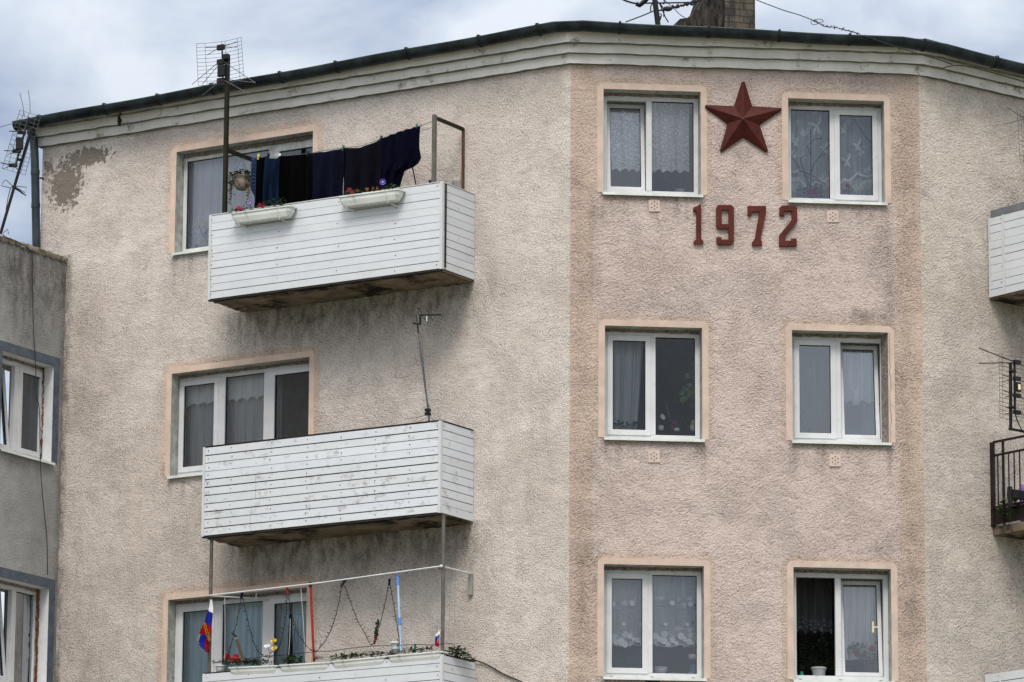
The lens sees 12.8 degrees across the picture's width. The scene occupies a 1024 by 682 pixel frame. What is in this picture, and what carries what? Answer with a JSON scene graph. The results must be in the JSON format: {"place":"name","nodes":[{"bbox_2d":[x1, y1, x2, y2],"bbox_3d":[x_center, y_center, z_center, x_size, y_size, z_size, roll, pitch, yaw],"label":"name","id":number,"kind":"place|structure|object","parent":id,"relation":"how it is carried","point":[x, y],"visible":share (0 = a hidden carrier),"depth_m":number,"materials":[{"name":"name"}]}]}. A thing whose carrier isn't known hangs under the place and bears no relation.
{"place":"outdoors","nodes":[
{"label":"outdoors","id":0,"kind":"place"},
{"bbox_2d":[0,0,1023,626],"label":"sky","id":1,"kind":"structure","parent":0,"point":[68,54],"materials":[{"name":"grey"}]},
{"bbox_2d":[800,406,825,432],"bbox_3d":[3.422,0.927,52.752,0.469,0.373,0.076,2,-12,-5],"label":"spiky plant","id":2,"kind":"object","parent":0,"point":[806,430],"visible":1,"depth_m":52.74,"materials":[{"name":"green plant"}]},
{"label":"ground","id":3,"kind":"structure","parent":0,"visible":0},
{"bbox_2d":[0,235,67,681],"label":"grey building","id":4,"kind":"structure","parent":3,"relation":"on","point":[24,543],"depth_m":55.50,"materials":[{"name":"paint"}]},
{"bbox_2d":[4,590,27,681],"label":"blind","id":5,"kind":"object","parent":4,"relation":"attached to","point":[20,638],"visible":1,"depth_m":55.39,"materials":[{"name":"fabric"}]},
{"bbox_2d":[0,90,40,233],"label":"leaning aerial","id":6,"kind":"object","parent":4,"relation":"on","point":[19,144],"visible":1,"depth_m":55.82,"materials":[{"name":"black metal"}]},
{"bbox_2d":[0,567,54,681],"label":"window","id":7,"kind":"structure","parent":4,"relation":"in","point":[40,591],"depth_m":55.32,"materials":[{"name":"white plastic"}]},
{"bbox_2d":[0,340,59,464],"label":"window","id":8,"kind":"structure","parent":4,"relation":"in","point":[19,361],"depth_m":55.86,"materials":[{"name":"white plastic"}]},
{"bbox_2d":[32,251,47,574],"bbox_3d":[-5.753,0.851,55.621,0.055,3.980,0.531,-7,-14,29],"label":"hanging cable","id":9,"kind":"object","parent":4,"relation":"hanging from","point":[39,407],"visible":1,"depth_m":55.58,"materials":[{"name":"rubber"}]},
{"bbox_2d":[12,0,1023,681],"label":"apartment building","id":10,"kind":"structure","parent":3,"relation":"on","point":[524,496],"depth_m":53.07,"materials":[{"name":"paint"}]},
{"bbox_2d":[188,244,198,247],"bbox_3d":[-3.904,-1.133,55.820,0.143,0.090,0.141,-7,-14,31],"label":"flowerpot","id":11,"kind":"object","parent":10,"relation":"on","point":[192,245],"visible":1,"depth_m":55.77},
{"bbox_2d":[184,611,207,681],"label":"curtain","id":12,"kind":"object","parent":10,"relation":"hanging from","point":[196,661],"visible":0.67,"depth_m":54.75,"materials":[{"name":"fabric"}]},
{"bbox_2d":[200,238,208,246],"bbox_3d":[-3.755,-1.176,55.736,0.126,0.140,0.124,-7,-14,31],"label":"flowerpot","id":13,"kind":"object","parent":10,"relation":"on","point":[204,241],"visible":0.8,"depth_m":55.69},
{"bbox_2d":[197,600,212,652],"bbox_3d":[-3.596,3.348,53.413,0.221,0.624,0.082,-7,-14,31],"label":"flag","id":14,"kind":"object","parent":10,"relation":"hanging from","point":[203,639],"visible":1,"depth_m":53.41,"materials":[{"name":"fabric"}]},
{"bbox_2d":[215,665,225,671],"bbox_3d":[-3.412,3.841,53.286,0.126,0.085,0.125,-7,-14,31],"label":"flowerpot","id":15,"kind":"object","parent":10,"relation":"on","point":[219,668],"visible":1,"depth_m":53.24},
{"bbox_2d":[193,37,255,94],"bbox_3d":[-3.436,-3.286,54.898,1.037,0.808,0.267,-7,-14,31],"label":"grid aerial","id":16,"kind":"object","parent":10,"relation":"attached to","point":[221,69],"visible":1,"depth_m":54.88,"materials":[{"name":"metal"}]},
{"bbox_2d":[186,374,263,406],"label":"curtain","id":17,"kind":"object","parent":10,"relation":"hanging from","point":[247,387],"visible":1,"depth_m":55.09,"materials":[{"name":"fabric"}]},
{"bbox_2d":[187,395,263,466],"bbox_3d":[-3.517,1.145,55.153,1.296,0.983,0.061,-7,-14,31],"label":"curtain","id":18,"kind":"object","parent":10,"relation":"hanging from","point":[245,421],"visible":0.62,"depth_m":55.15,"materials":[{"name":"fabric"}]},
{"bbox_2d":[189,151,268,246],"bbox_3d":[-3.485,-1.734,55.710,1.235,1.145,0.061,-7,-14,31],"label":"curtain","id":19,"kind":"object","parent":10,"relation":"hanging from","point":[206,182],"visible":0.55,"depth_m":55.86,"materials":[{"name":"fabric"}]},
{"bbox_2d":[161,581,311,681],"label":"window","id":20,"kind":"structure","parent":10,"relation":"in","point":[176,606],"depth_m":54.42,"materials":[{"name":"grey paint"}]},
{"bbox_2d":[165,351,314,478],"bbox_3d":[-3.112,0.949,54.901,2.167,1.376,0.705,-7,-14,31],"label":"window","id":21,"kind":"structure","parent":10,"relation":"in","point":[216,373],"depth_m":55.00,"materials":[{"name":"grey paint"}]},
{"bbox_2d":[233,158,250,190],"bbox_3d":[-3.249,-2.024,54.904,0.240,0.420,0.240,-7,-14,31],"label":"hanging pot","id":22,"kind":"object","parent":10,"relation":"hanging from","point":[241,181],"visible":1,"depth_m":54.80,"materials":[{"name":"ceramic"}]},
{"bbox_2d":[228,169,250,203],"bbox_3d":[-3.255,-1.847,54.867,0.386,0.434,0.322,-7,-14,31],"label":"trailing plant","id":23,"kind":"object","parent":22,"relation":"in","point":[230,182],"visible":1,"depth_m":54.84,"materials":[{"name":"green plant"}]},
{"bbox_2d":[224,602,262,670],"bbox_3d":[-3.209,3.699,54.352,0.618,1.225,0.052,-7,-14,31],"label":"curtain","id":24,"kind":"object","parent":10,"relation":"hanging from","point":[254,611],"visible":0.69,"depth_m":54.40,"materials":[{"name":"fabric"}]},
{"bbox_2d":[169,125,317,255],"bbox_3d":[-3.096,-1.764,55.480,2.170,1.386,0.705,-7,-14,31],"label":"window","id":25,"kind":"structure","parent":10,"relation":"in","point":[304,137],"depth_m":55.69,"materials":[{"name":"paint"}]},
{"bbox_2d":[228,665,278,674],"bbox_3d":[-2.981,3.855,53.018,0.702,0.140,0.170,-7,-14,31],"label":"flower trough","id":26,"kind":"object","parent":10,"relation":"attached to","point":[253,670],"visible":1,"depth_m":52.95,"materials":[{"name":"white plastic"}]},
{"bbox_2d":[222,653,252,666],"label":"geranium","id":27,"kind":"object","parent":26,"relation":"in","point":[235,661],"visible":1,"depth_m":53.20,"materials":[{"name":"red plant"}]},
{"bbox_2d":[234,638,244,662],"bbox_3d":[-3.175,3.615,53.186,0.167,0.304,0.042,-7,-14,31],"label":"wooden stick","id":28,"kind":"object","parent":26,"relation":"in","point":[239,648],"visible":1,"depth_m":53.18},
{"bbox_2d":[241,658,268,664],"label":"green plant","id":29,"kind":"object","parent":26,"relation":"in","point":[254,662],"visible":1,"depth_m":53.04,"materials":[{"name":"green plant"}]},
{"bbox_2d":[264,638,277,659],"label":"flowers","id":30,"kind":"object","parent":26,"relation":"in","point":[274,647],"visible":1,"depth_m":52.92,"materials":[{"name":"plant"}]},
{"bbox_2d":[231,205,296,227],"bbox_3d":[-2.949,-1.467,53.983,0.876,0.178,0.182,-7,-14,31],"label":"flower trough","id":31,"kind":"object","parent":10,"relation":"attached to","point":[282,213],"visible":1,"depth_m":53.92,"materials":[{"name":"white plastic"}]},
{"bbox_2d":[229,205,243,212],"bbox_3d":[-3.268,-1.564,54.169,0.235,0.099,0.152,-7,-14,31],"label":"petunia","id":32,"kind":"object","parent":31,"relation":"in","point":[239,208],"visible":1,"depth_m":54.15,"materials":[{"name":"pink plant"}]},
{"bbox_2d":[255,202,265,207],"bbox_3d":[-2.963,-1.607,53.988,0.139,0.080,0.177,11,-16,-41],"label":"petunia","id":33,"kind":"object","parent":31,"relation":"in","point":[262,205],"visible":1,"depth_m":53.98,"materials":[{"name":"red plant"}]},
{"bbox_2d":[263,197,285,206],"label":"geranium","id":34,"kind":"object","parent":31,"relation":"in","point":[278,203],"visible":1,"depth_m":53.87,"materials":[{"name":"green plant"}]},
{"bbox_2d":[276,375,282,437],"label":"curtain","id":35,"kind":"object","parent":10,"relation":"hanging from","point":[279,409],"visible":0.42,"depth_m":54.80,"materials":[{"name":"fabric"}]},
{"bbox_2d":[276,603,289,664],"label":"curtain","id":36,"kind":"object","parent":10,"relation":"hanging from","point":[282,612],"visible":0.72,"depth_m":54.15,"materials":[{"name":"fabric"}]},
{"bbox_2d":[279,655,302,663],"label":"green plant","id":37,"kind":"object","parent":10,"relation":"on","point":[293,660],"visible":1,"depth_m":52.75,"materials":[{"name":"green plant"}]},
{"bbox_2d":[293,602,306,663],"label":"curtain","id":38,"kind":"object","parent":10,"relation":"hanging from","point":[299,618],"visible":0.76,"depth_m":54.02,"materials":[{"name":"fabric"}]},
{"bbox_2d":[279,662,330,672],"bbox_3d":[-2.366,3.795,52.643,0.720,0.131,0.170,-7,-14,31],"label":"flower trough","id":39,"kind":"object","parent":10,"relation":"attached to","point":[315,666],"visible":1,"depth_m":52.58,"materials":[{"name":"white plastic"}]},
{"bbox_2d":[212,582,399,662],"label":"string lights","id":40,"kind":"object","parent":10,"relation":"hanging from","point":[298,632],"visible":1,"depth_m":52.69},
{"bbox_2d":[373,619,378,643],"bbox_3d":[-1.557,3.334,52.226,0.084,0.299,0.021,-7,-14,31],"label":"garland ornament","id":41,"kind":"object","parent":40,"relation":"hanging from","point":[377,625],"visible":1,"depth_m":52.22,"materials":[{"name":"green plant"}]},
{"bbox_2d":[309,582,314,661],"bbox_3d":[-2.316,3.251,52.723,0.101,0.937,0.035,-7,-14,31],"label":"red pole","id":42,"kind":"object","parent":10,"relation":"on","point":[311,611],"visible":1,"depth_m":52.71,"materials":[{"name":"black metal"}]},
{"bbox_2d":[213,643,454,663],"bbox_3d":[-2.075,3.602,52.483,3.364,0.101,0.008,-7,-14,31],"label":"garland wire","id":43,"kind":"object","parent":10,"relation":"attached to","point":[334,650],"visible":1,"depth_m":52.51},
{"bbox_2d":[252,121,431,157],"bbox_3d":[-2.028,-2.342,53.950,2.720,0.154,0.008,-8,-15,35],"label":"clothesline","id":44,"kind":"object","parent":10,"relation":"attached to","point":[330,149],"visible":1,"depth_m":54.02,"materials":[{"name":"fabric"}]},
{"bbox_2d":[250,157,256,198],"bbox_3d":[-3.095,-1.921,54.629,0.087,0.591,0.064,-7,-14,31],"label":"checked shirt","id":45,"kind":"object","parent":44,"relation":"hanging from","point":[253,175],"visible":1,"depth_m":54.65,"materials":[{"name":"blue fabric"}]},
{"bbox_2d":[254,157,264,207],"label":"black trousers","id":46,"kind":"object","parent":44,"relation":"hanging from","point":[259,177],"visible":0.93,"depth_m":54.61,"materials":[{"name":"fabric"}]},
{"bbox_2d":[263,156,279,206],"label":"blue jeans","id":47,"kind":"object","parent":44,"relation":"hanging from","point":[270,183],"visible":0.98,"depth_m":54.43,"materials":[{"name":"fabric"}]},
{"bbox_2d":[277,154,310,203],"bbox_3d":[-2.588,-1.914,54.269,0.513,0.678,0.110,-9,-15,36],"label":"black jacket","id":48,"kind":"object","parent":44,"relation":"hanging from","point":[294,178],"visible":0.98,"depth_m":54.27,"materials":[{"name":"fabric"}]},
{"bbox_2d":[309,148,344,199],"bbox_3d":[-2.189,-1.945,53.976,0.553,0.655,0.092,-9,-15,37],"label":"navy sheet","id":49,"kind":"object","parent":44,"relation":"hanging from","point":[327,171],"visible":1,"depth_m":53.98,"materials":[{"name":"fabric"}]},
{"bbox_2d":[343,139,381,194],"bbox_3d":[-1.759,-2.014,53.689,0.627,0.695,0.116,-8,-15,35],"label":"charcoal sheet","id":50,"kind":"object","parent":44,"relation":"hanging from","point":[362,169],"visible":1,"depth_m":53.67,"materials":[{"name":"fabric"}]},
{"bbox_2d":[379,126,420,189],"bbox_3d":[-1.300,-2.073,53.343,0.615,0.845,0.083,-8,-15,35],"label":"navy shirt","id":51,"kind":"object","parent":44,"relation":"hanging from","point":[400,152],"visible":1,"depth_m":53.37,"materials":[{"name":"fabric"}]},
{"bbox_2d":[332,656,387,668],"bbox_3d":[-1.725,3.715,52.255,0.753,0.127,0.170,-7,-14,31],"label":"flower trough","id":52,"kind":"object","parent":10,"relation":"attached to","point":[359,662],"visible":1,"depth_m":52.19,"materials":[{"name":"white plastic"}]},
{"bbox_2d":[329,650,366,659],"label":"green plant","id":53,"kind":"object","parent":52,"relation":"in","point":[351,655],"visible":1,"depth_m":52.36,"materials":[{"name":"green plant"}]},
{"bbox_2d":[367,650,396,656],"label":"green plant","id":54,"kind":"object","parent":52,"relation":"in","point":[382,652],"visible":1,"depth_m":52.13,"materials":[{"name":"green plant"}]},
{"bbox_2d":[338,188,404,211],"bbox_3d":[-1.643,-1.638,53.197,0.864,0.180,0.182,-7,-14,31],"label":"flower trough","id":55,"kind":"object","parent":10,"relation":"attached to","point":[351,201],"visible":1,"depth_m":53.14,"materials":[{"name":"white plastic"}]},
{"bbox_2d":[344,187,359,194],"bbox_3d":[-1.873,-1.755,53.333,0.248,0.097,0.176,-7,-14,31],"label":"petunia","id":56,"kind":"object","parent":55,"relation":"in","point":[350,190],"visible":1,"depth_m":53.32,"materials":[{"name":"red plant"}]},
{"bbox_2d":[360,186,378,191],"bbox_3d":[-1.657,-1.763,53.209,0.299,0.078,0.142,-7,-14,31],"label":"petunia","id":57,"kind":"object","parent":55,"relation":"in","point":[367,188],"visible":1,"depth_m":53.20,"materials":[{"name":"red plant"}]},
{"bbox_2d":[377,179,388,190],"bbox_3d":[-1.496,-1.821,53.105,0.168,0.149,0.128,1,-12,-4],"label":"petunia","id":58,"kind":"object","parent":55,"relation":"in","point":[382,182],"visible":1,"depth_m":53.11,"materials":[{"name":"purple plant"}]},
{"bbox_2d":[396,574,401,652],"bbox_3d":[-1.292,3.123,52.105,0.093,0.914,0.042,-7,-14,31],"label":"blue pole","id":59,"kind":"object","parent":10,"relation":"attached to","point":[398,598],"visible":1,"depth_m":52.10,"materials":[{"name":"metal"}]},
{"bbox_2d":[387,651,447,662],"bbox_3d":[-1.074,3.627,51.864,0.753,0.122,0.170,-7,-14,31],"label":"flower trough","id":60,"kind":"object","parent":10,"relation":"attached to","point":[422,656],"visible":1,"depth_m":51.80,"materials":[{"name":"white plastic"}]},
{"bbox_2d":[390,638,399,653],"bbox_3d":[-1.326,3.487,52.083,0.138,0.170,0.132,-7,-14,31],"label":"bucket","id":61,"kind":"object","parent":60,"relation":"in","point":[395,648],"visible":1,"depth_m":52.03,"materials":[{"name":"white plastic"}]},
{"bbox_2d":[400,646,432,653],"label":"green plant","id":62,"kind":"object","parent":60,"relation":"in","point":[420,649],"visible":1,"depth_m":51.88,"materials":[{"name":"green plant"}]},
{"bbox_2d":[407,307,440,421],"bbox_3d":[-1.035,0.286,52.560,0.497,1.394,0.060,-7,-14,31],"label":"pole aerial","id":63,"kind":"object","parent":10,"relation":"attached to","point":[428,411],"visible":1,"depth_m":52.57,"materials":[{"name":"metal"}]},
{"bbox_2d":[435,627,440,650],"bbox_3d":[-0.840,3.388,51.750,0.079,0.284,0.028,-7,-14,31],"label":"flag","id":64,"kind":"object","parent":10,"relation":"attached to","point":[437,638],"visible":1,"depth_m":51.75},
{"bbox_2d":[444,645,468,656],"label":"green plant","id":65,"kind":"object","parent":10,"relation":"on","point":[458,650],"visible":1,"depth_m":51.87,"materials":[{"name":"green plant"}]},
{"bbox_2d":[454,652,475,661],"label":"green plant","id":66,"kind":"object","parent":10,"relation":"on","point":[473,658],"visible":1,"depth_m":52.00,"materials":[{"name":"green plant"}]},
{"bbox_2d":[470,659,521,681],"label":"drooping cable","id":67,"kind":"object","parent":10,"relation":"hanging from","point":[498,670],"visible":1,"depth_m":52.03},
{"bbox_2d":[613,341,642,429],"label":"curtain","id":68,"kind":"object","parent":10,"relation":"hanging from","point":[627,362],"visible":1,"depth_m":52.69,"materials":[{"name":"fabric"}]},
{"bbox_2d":[613,420,644,426],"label":"plants","id":69,"kind":"object","parent":10,"relation":"on","point":[619,423],"visible":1,"depth_m":52.51,"materials":[{"name":"green plant"}]},
{"bbox_2d":[607,101,688,172],"bbox_3d":[1.593,-2.395,53.386,0.969,0.860,0.051,1,-12,-5],"label":"curtain","id":70,"kind":"object","parent":10,"relation":"hanging from","point":[670,137],"visible":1,"depth_m":53.39,"materials":[{"name":"fabric"}]},
{"bbox_2d":[597,83,706,196],"bbox_3d":[1.601,-2.269,53.258,1.290,1.351,0.725,2,-12,-5],"label":"window","id":71,"kind":"structure","parent":10,"relation":"in","point":[695,96],"depth_m":53.08,"materials":[{"name":"grey paint"}]},
{"bbox_2d":[598,319,708,441],"bbox_3d":[1.598,0.523,52.663,1.279,1.421,0.725,2,-12,-5],"label":"window","id":72,"kind":"structure","parent":10,"relation":"in","point":[609,330],"depth_m":52.48,"materials":[{"name":"grey paint"}]},
{"bbox_2d":[612,576,695,647],"bbox_3d":[1.625,3.083,52.148,1.173,0.891,0.065,2,-12,-5],"label":"curtain","id":73,"kind":"object","parent":10,"relation":"hanging from","point":[674,608],"visible":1,"depth_m":52.16,"materials":[{"name":"fabric"}]},
{"bbox_2d":[597,557,710,680],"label":"window","id":74,"kind":"structure","parent":10,"relation":"in","point":[644,569],"depth_m":51.89,"materials":[{"name":"grey paint"}]},
{"bbox_2d":[623,0,689,24],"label":"antenna","id":75,"kind":"object","parent":10,"relation":"attached to","point":[657,17],"visible":0.97,"depth_m":55.25,"materials":[{"name":"black metal"}]},
{"bbox_2d":[659,0,700,11],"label":"twisted cable","id":76,"kind":"object","parent":75,"relation":"attached to","point":[667,8],"visible":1,"depth_m":55.26,"materials":[{"name":"metal"}]},
{"bbox_2d":[653,666,667,672],"bbox_3d":[1.698,3.776,51.972,0.170,0.100,0.167,1,-12,-5],"label":"dish","id":77,"kind":"object","parent":10,"relation":"on","point":[660,669],"visible":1,"depth_m":51.91,"materials":[{"name":"ceramic"}]},
{"bbox_2d":[678,362,693,407],"bbox_3d":[2.050,0.405,52.707,0.269,0.780,0.022,1,-12,-5],"label":"ivy vine","id":78,"kind":"object","parent":10,"relation":"attached to","point":[685,390],"visible":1,"depth_m":52.67,"materials":[{"name":"green plant"}]},
{"bbox_2d":[678,411,693,430],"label":"withered plant","id":79,"kind":"object","parent":10,"relation":"on","point":[687,420],"visible":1,"depth_m":52.60,"materials":[{"name":"green plant"}]},
{"bbox_2d":[688,604,695,664],"bbox_3d":[2.092,3.356,52.100,0.159,0.718,0.149,12,-16,-42],"label":"climbing plant","id":80,"kind":"object","parent":10,"relation":"attached to","point":[693,645],"visible":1,"depth_m":52.05,"materials":[{"name":"green plant"}]},
{"bbox_2d":[688,654,695,659],"bbox_3d":[2.070,3.612,52.044,0.124,0.050,0.124,2,-12,-5],"label":"white bowl","id":81,"kind":"object","parent":10,"relation":"hanging from","point":[691,656],"visible":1,"depth_m":52.00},
{"bbox_2d":[690,420,693,430],"bbox_3d":[2.098,0.978,52.597,0.100,0.133,0.080,2,-12,-5],"label":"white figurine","id":82,"kind":"object","parent":10,"relation":"on","point":[692,425],"visible":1,"depth_m":52.57,"materials":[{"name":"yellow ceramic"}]},
{"bbox_2d":[689,665,695,672],"bbox_3d":[2.074,3.769,52.001,0.102,0.130,0.100,2,-12,-5],"label":"flowerpot","id":83,"kind":"object","parent":10,"relation":"on","point":[693,668],"visible":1,"depth_m":51.97,"materials":[{"name":"blue plastic"}]},
{"bbox_2d":[705,82,780,152],"bbox_3d":[2.702,-2.621,53.047,0.897,0.851,0.125,1,-12,-5],"label":"red star","id":84,"kind":"object","parent":10,"relation":"attached to","point":[742,117],"visible":1,"depth_m":53.03,"materials":[{"name":"paint"}]},
{"bbox_2d":[693,204,796,246],"bbox_3d":[2.706,-1.347,52.823,1.218,0.492,0.035,1,-12,-5],"label":"year sign","id":85,"kind":"object","parent":10,"relation":"attached to","point":[761,210],"visible":1,"depth_m":52.81,"materials":[{"name":"metal"}]},
{"bbox_2d":[796,184,821,197],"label":"violet plant","id":86,"kind":"object","parent":10,"relation":"on","point":[813,191],"visible":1,"depth_m":53.33,"materials":[{"name":"green plant"}]},
{"bbox_2d":[791,130,828,192],"bbox_3d":[3.499,-2.102,53.392,0.455,0.759,0.010,1,-12,-5],"label":"twiggy plant","id":87,"kind":"object","parent":10,"relation":"in","point":[813,165],"visible":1,"depth_m":53.37,"materials":[{"name":"plant"}]},
{"bbox_2d":[796,578,832,675],"bbox_3d":[3.426,3.415,52.724,0.584,1.445,0.084,2,-12,-5],"label":"curtain","id":88,"kind":"object","parent":10,"relation":"hanging from","point":[813,599],"visible":0.65,"depth_m":52.78,"materials":[{"name":"fabric"}]},
{"bbox_2d":[800,346,829,432],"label":"curtain","id":89,"kind":"object","parent":10,"relation":"hanging from","point":[815,380],"visible":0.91,"depth_m":53.04,"materials":[{"name":"fabric"}]},
{"bbox_2d":[811,667,826,675],"bbox_3d":[3.514,3.803,52.147,0.180,0.125,0.177,2,-12,-5],"label":"flowerpot","id":90,"kind":"object","parent":10,"relation":"on","point":[818,671],"visible":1,"depth_m":52.09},
{"bbox_2d":[797,633,834,669],"bbox_3d":[3.491,3.582,52.352,0.619,0.463,0.289,2,-12,-5],"label":"dark houseplant","id":91,"kind":"object","parent":90,"relation":"in","point":[822,654],"visible":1,"depth_m":52.33,"materials":[{"name":"green plant"}]},
{"bbox_2d":[791,110,871,197],"bbox_3d":[3.744,-2.129,53.581,1.095,1.187,0.068,1,-12,-5],"label":"curtain","id":92,"kind":"object","parent":10,"relation":"hanging from","point":[855,159],"visible":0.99,"depth_m":53.60,"materials":[{"name":"fabric"}]},
{"bbox_2d":[782,92,890,204],"bbox_3d":[3.758,-2.177,53.452,1.284,1.338,0.725,2,-12,-5],"label":"window","id":93,"kind":"structure","parent":10,"relation":"in","point":[877,107],"depth_m":53.28,"materials":[{"name":"grey paint"}]},
{"bbox_2d":[785,324,895,444],"bbox_3d":[3.761,0.570,52.868,1.273,1.411,0.725,2,-12,-5],"label":"window","id":94,"kind":"structure","parent":10,"relation":"in","point":[796,335],"depth_m":52.70,"materials":[{"name":"grey paint"}]},
{"bbox_2d":[787,560,898,681],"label":"window","id":95,"kind":"structure","parent":10,"relation":"in","point":[888,671],"depth_m":52.12,"materials":[{"name":"grey paint"}]},
{"bbox_2d":[757,0,952,64],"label":"knotted cable","id":96,"kind":"object","parent":10,"relation":"attached to","point":[816,21],"visible":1,"depth_m":53.47,"materials":[{"name":"rubber"}]},
{"bbox_2d":[851,390,859,405],"bbox_3d":[4.001,0.660,52.977,0.110,0.180,0.110,1,-12,-5],"label":"white jug","id":97,"kind":"object","parent":10,"relation":"on","point":[855,397],"visible":1,"depth_m":52.94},
{"bbox_2d":[840,343,879,402],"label":"curtain","id":98,"kind":"object","parent":10,"relation":"hanging from","point":[857,369],"visible":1,"depth_m":53.09,"materials":[{"name":"fabric"}]},
{"bbox_2d":[841,579,882,660],"bbox_3d":[4.008,3.193,52.459,0.534,0.975,0.055,2,-12,-5],"label":"curtain","id":99,"kind":"object","parent":10,"relation":"hanging from","point":[859,610],"visible":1,"depth_m":52.46,"materials":[{"name":"fabric"}]},
{"bbox_2d":[847,640,877,665],"bbox_3d":[4.050,3.589,52.301,0.446,0.308,0.208,1,-12,-5],"label":"red geranium","id":100,"kind":"object","parent":10,"relation":"on","point":[864,653],"visible":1,"depth_m":52.29,"materials":[{"name":"green plant"}]},
{"bbox_2d":[942,65,1023,81],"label":"cornice cable","id":101,"kind":"object","parent":10,"relation":"on","point":[983,70],"visible":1,"depth_m":53.76,"materials":[{"name":"rubber"}]},
{"bbox_2d":[979,348,1023,432],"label":"wall aerial","id":102,"kind":"object","parent":10,"relation":"attached to","point":[1016,389],"depth_m":52.27,"materials":[{"name":"black metal"}]},
{"bbox_2d":[995,498,1019,520],"bbox_3d":[5.761,1.940,52.785,0.355,0.293,0.342,10,-15,-37],"label":"dark shrub","id":103,"kind":"object","parent":10,"relation":"on","point":[1004,507],"visible":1,"depth_m":52.72,"materials":[{"name":"green plant"}]},
{"bbox_2d":[1004,107,1023,164],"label":"antenna","id":104,"kind":"object","parent":10,"relation":"attached to","point":[1018,131],"visible":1,"depth_m":53.56,"materials":[{"name":"metal"}]},
{"bbox_2d":[1007,486,1023,518],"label":"folded chair","id":105,"kind":"object","parent":10,"relation":"on","point":[1012,494],"visible":1,"depth_m":52.48,"materials":[{"name":"black metal"}]},
{"bbox_3d":[1.903,1.021,52.569,0.069,0.043,0.052,2,-12,-5],"label":"pale shell","id":106,"kind":"object","parent":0,"visible":0},
{"bbox_2d":[668,420,678,428],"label":"rose","id":107,"kind":"object","parent":106,"relation":"on","point":[674,423],"visible":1,"depth_m":52.56,"materials":[{"name":"pink plant"}]},
{"bbox_3d":[1.963,-1.727,53.191,0.126,0.075,0.125,2,-12,-5],"label":"flowerpot","id":108,"kind":"object","parent":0,"visible":0},
{"bbox_2d":[659,173,691,188],"bbox_3d":[1.909,-1.861,53.207,0.416,0.198,0.177,2,-12,-5],"label":"bushy plant","id":109,"kind":"object","parent":108,"relation":"in","point":[671,182],"visible":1,"depth_m":53.20,"materials":[{"name":"green plant"}]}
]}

